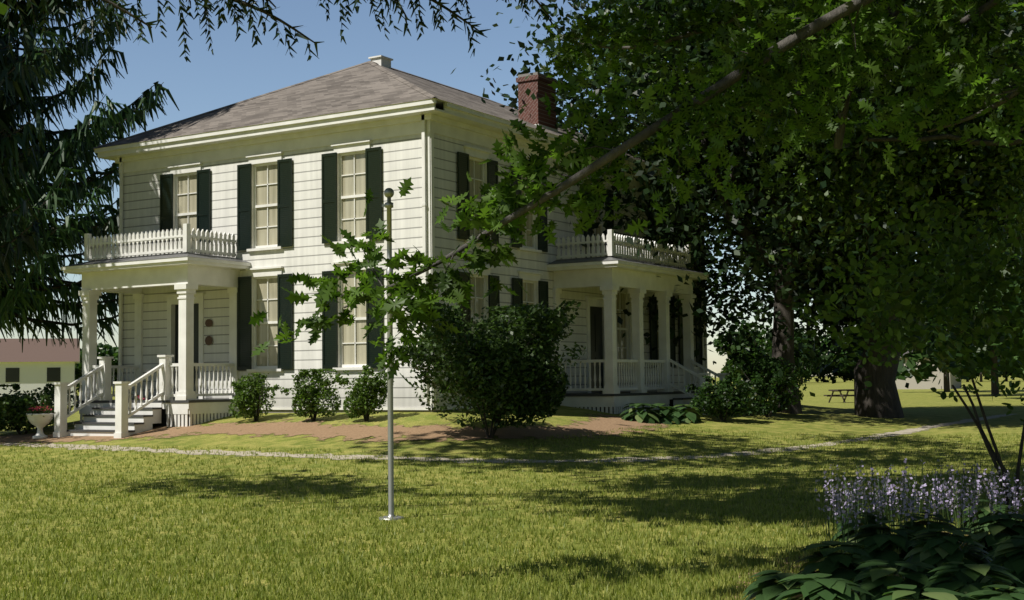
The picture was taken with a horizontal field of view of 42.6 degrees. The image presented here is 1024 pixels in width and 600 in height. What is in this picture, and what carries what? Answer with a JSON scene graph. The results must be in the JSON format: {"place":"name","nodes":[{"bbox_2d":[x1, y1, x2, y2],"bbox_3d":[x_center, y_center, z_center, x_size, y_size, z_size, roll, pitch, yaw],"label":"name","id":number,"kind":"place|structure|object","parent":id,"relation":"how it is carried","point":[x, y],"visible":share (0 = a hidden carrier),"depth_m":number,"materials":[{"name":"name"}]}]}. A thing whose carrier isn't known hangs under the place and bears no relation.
{"place":"outdoors","nodes":[
{"label":"outdoors","id":0,"kind":"place"},
{"bbox_2d":[0,0,52,294],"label":"spruce tree","id":1,"kind":"object","parent":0,"point":[16,85],"depth_m":32.14,"materials":[{"name":"green plant"}]},
{"bbox_2d":[1,0,560,76],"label":"tree branches","id":2,"kind":"object","parent":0,"point":[229,6],"depth_m":15.88,"materials":[{"name":"green plant"}]},
{"bbox_2d":[0,0,1015,376],"label":"sky","id":3,"kind":"structure","parent":0,"point":[237,71],"materials":[{"name":"blue"}]},
{"bbox_2d":[0,374,1023,599],"bbox_3d":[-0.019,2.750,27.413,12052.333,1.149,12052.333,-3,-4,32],"label":"ground","id":4,"kind":"structure","parent":0,"point":[835,416],"depth_m":23.46,"materials":[{"name":"green plant"}]},
{"bbox_2d":[17,403,53,438],"bbox_3d":[-10.932,2.807,30.464,0.797,0.827,0.817,-3,-4,32],"label":"flower urn","id":5,"kind":"object","parent":4,"relation":"on","point":[39,421],"depth_m":30.32,"materials":[{"name":"beige stone"}]},
{"bbox_2d":[0,383,78,434],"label":"bush","id":6,"kind":"object","parent":4,"relation":"on","point":[12,405],"depth_m":31.20,"materials":[{"name":"green plant"}]},
{"bbox_2d":[0,338,79,405],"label":"neighbour house","id":7,"kind":"structure","parent":4,"relation":"on","point":[36,365],"depth_m":102.27,"materials":[{"name":"white"}]},
{"bbox_2d":[0,0,179,352],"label":"spruce tree","id":8,"kind":"object","parent":4,"relation":"on","point":[66,197],"depth_m":40.06,"materials":[{"name":"green plant"}]},
{"bbox_2d":[228,372,279,420],"bbox_3d":[-5.846,2.248,29.778,1.148,1.213,1.069,-3,-4,32],"label":"foundation shrub","id":9,"kind":"object","parent":4,"relation":"on","point":[244,400],"depth_m":29.61,"materials":[{"name":"green plant"}]},
{"bbox_2d":[279,368,342,421],"bbox_3d":[-4.328,2.128,28.773,1.195,1.273,1.234,-3,-4,32],"label":"foundation shrub","id":10,"kind":"object","parent":4,"relation":"on","point":[314,395],"depth_m":28.64,"materials":[{"name":"green plant"}]},
{"bbox_2d":[0,413,669,444],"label":"mulch bed","id":11,"kind":"object","parent":4,"relation":"on","point":[600,425],"visible":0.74,"depth_m":27.84,"materials":[{"name":"brown soil"}]},
{"bbox_2d":[336,365,393,420],"bbox_3d":[-3.164,2.040,28.067,1.224,1.315,1.028,-3,-4,32],"label":"foundation shrub","id":12,"kind":"object","parent":4,"relation":"on","point":[362,383],"depth_m":27.90,"materials":[{"name":"green plant"}]},
{"bbox_2d":[52,55,729,437],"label":"house","id":13,"kind":"structure","parent":4,"relation":"on","point":[230,215],"depth_m":31.43,"materials":[{"name":"white wood"}]},
{"bbox_2d":[379,188,404,519],"bbox_3d":[-1.445,0.647,15.551,0.320,3.982,0.320,-3,-4,32],"label":"yard pole","id":14,"kind":"object","parent":4,"relation":"on","point":[388,194],"visible":0.82,"depth_m":15.49,"materials":[{"name":"grey metal"}]},
{"bbox_2d":[382,299,585,438],"bbox_3d":[-0.582,1.442,25.958,4.480,2.779,4.269,-3,-4,32],"label":"bush","id":15,"kind":"object","parent":4,"relation":"on","point":[497,355],"depth_m":25.22,"materials":[{"name":"green plant"}]},
{"bbox_2d":[0,414,1012,462],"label":"path","id":16,"kind":"structure","parent":4,"relation":"on","point":[906,431],"depth_m":25.50,"materials":[{"name":"grey concrete"}]},
{"bbox_2d":[0,424,1023,599],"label":"lawn grass tufts","id":17,"kind":"object","parent":4,"relation":"on","point":[351,590],"visible":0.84,"depth_m":14.08,"materials":[{"name":"green plant"}]},
{"bbox_2d":[75,242,1023,395],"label":"trees","id":18,"kind":"object","parent":4,"relation":"on","point":[923,370],"depth_m":121.48,"materials":[{"name":"green plant"}]},
{"bbox_2d":[619,403,701,424],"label":"hosta plants","id":19,"kind":"object","parent":4,"relation":"on","point":[665,415],"visible":0.96,"depth_m":31.28,"materials":[{"name":"green plant"}]},
{"bbox_2d":[685,375,757,420],"bbox_3d":[5.276,2.531,33.207,1.590,1.289,1.898,-3,-4,32],"label":"bush","id":20,"kind":"object","parent":4,"relation":"on","point":[715,402],"depth_m":32.94,"materials":[{"name":"green plant"}]},
{"bbox_2d":[728,355,821,416],"bbox_3d":[7.070,2.361,35.314,2.522,1.799,2.795,-3,-4,32],"label":"bush","id":21,"kind":"object","parent":4,"relation":"on","point":[762,375],"depth_m":35.10,"materials":[{"name":"green plant"}]},
{"bbox_2d":[550,0,1023,417],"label":"tree","id":22,"kind":"object","parent":4,"relation":"on","point":[819,200],"depth_m":35.73,"materials":[{"name":"green plant"}]},
{"bbox_2d":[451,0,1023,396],"bbox_3d":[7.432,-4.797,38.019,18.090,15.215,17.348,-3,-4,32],"label":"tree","id":23,"kind":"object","parent":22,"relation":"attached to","point":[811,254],"visible":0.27,"depth_m":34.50,"materials":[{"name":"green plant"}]},
{"bbox_2d":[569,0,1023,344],"bbox_3d":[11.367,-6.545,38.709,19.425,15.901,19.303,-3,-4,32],"label":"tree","id":24,"kind":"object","parent":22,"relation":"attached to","point":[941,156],"visible":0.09,"depth_m":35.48,"materials":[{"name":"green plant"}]},
{"bbox_2d":[570,0,1023,413],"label":"tree","id":25,"kind":"object","parent":4,"relation":"on","point":[857,90],"depth_m":36.44,"materials":[{"name":"green plant"}]},
{"bbox_2d":[824,389,853,402],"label":"picnic table","id":26,"kind":"object","parent":4,"relation":"on","point":[841,394],"visible":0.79,"depth_m":77.40,"materials":[{"name":"brown wood"}]},
{"bbox_2d":[726,531,964,599],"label":"soil bed","id":27,"kind":"object","parent":4,"relation":"on","point":[785,559],"visible":0.12,"depth_m":11.18,"materials":[{"name":"brown soil"}]},
{"bbox_2d":[743,499,1023,599],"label":"hosta plants","id":28,"kind":"object","parent":4,"relation":"on","point":[932,562],"visible":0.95,"depth_m":9.56,"materials":[{"name":"green plant"}]},
{"bbox_2d":[773,127,1023,510],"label":"tree","id":29,"kind":"object","parent":4,"relation":"on","point":[901,307],"depth_m":15.37,"materials":[{"name":"green plant"}]},
{"bbox_2d":[814,457,1023,553],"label":"flower spikes","id":30,"kind":"object","parent":4,"relation":"on","point":[977,481],"depth_m":12.65,"materials":[{"name":"purple plant"}]},
{"bbox_2d":[895,351,961,388],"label":"building","id":31,"kind":"structure","parent":4,"relation":"on","point":[912,382],"depth_m":146.62,"materials":[{"name":"beige"}]},
{"bbox_2d":[958,200,1023,283],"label":"tree","id":32,"kind":"object","parent":4,"relation":"on","point":[1010,248],"depth_m":54.36,"materials":[{"name":"green plant"}]},
{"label":"oak","id":33,"kind":"object","parent":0,"visible":0},
{"bbox_2d":[0,0,745,14],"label":"leaves","id":34,"kind":"object","parent":33,"relation":"attached to","point":[3,9],"visible":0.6,"depth_m":18.85,"materials":[{"name":"green plant"}]},
{"bbox_2d":[249,0,1023,387],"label":"branch","id":35,"kind":"object","parent":33,"relation":"on","point":[943,36],"depth_m":10.32,"materials":[{"name":"green plant"}]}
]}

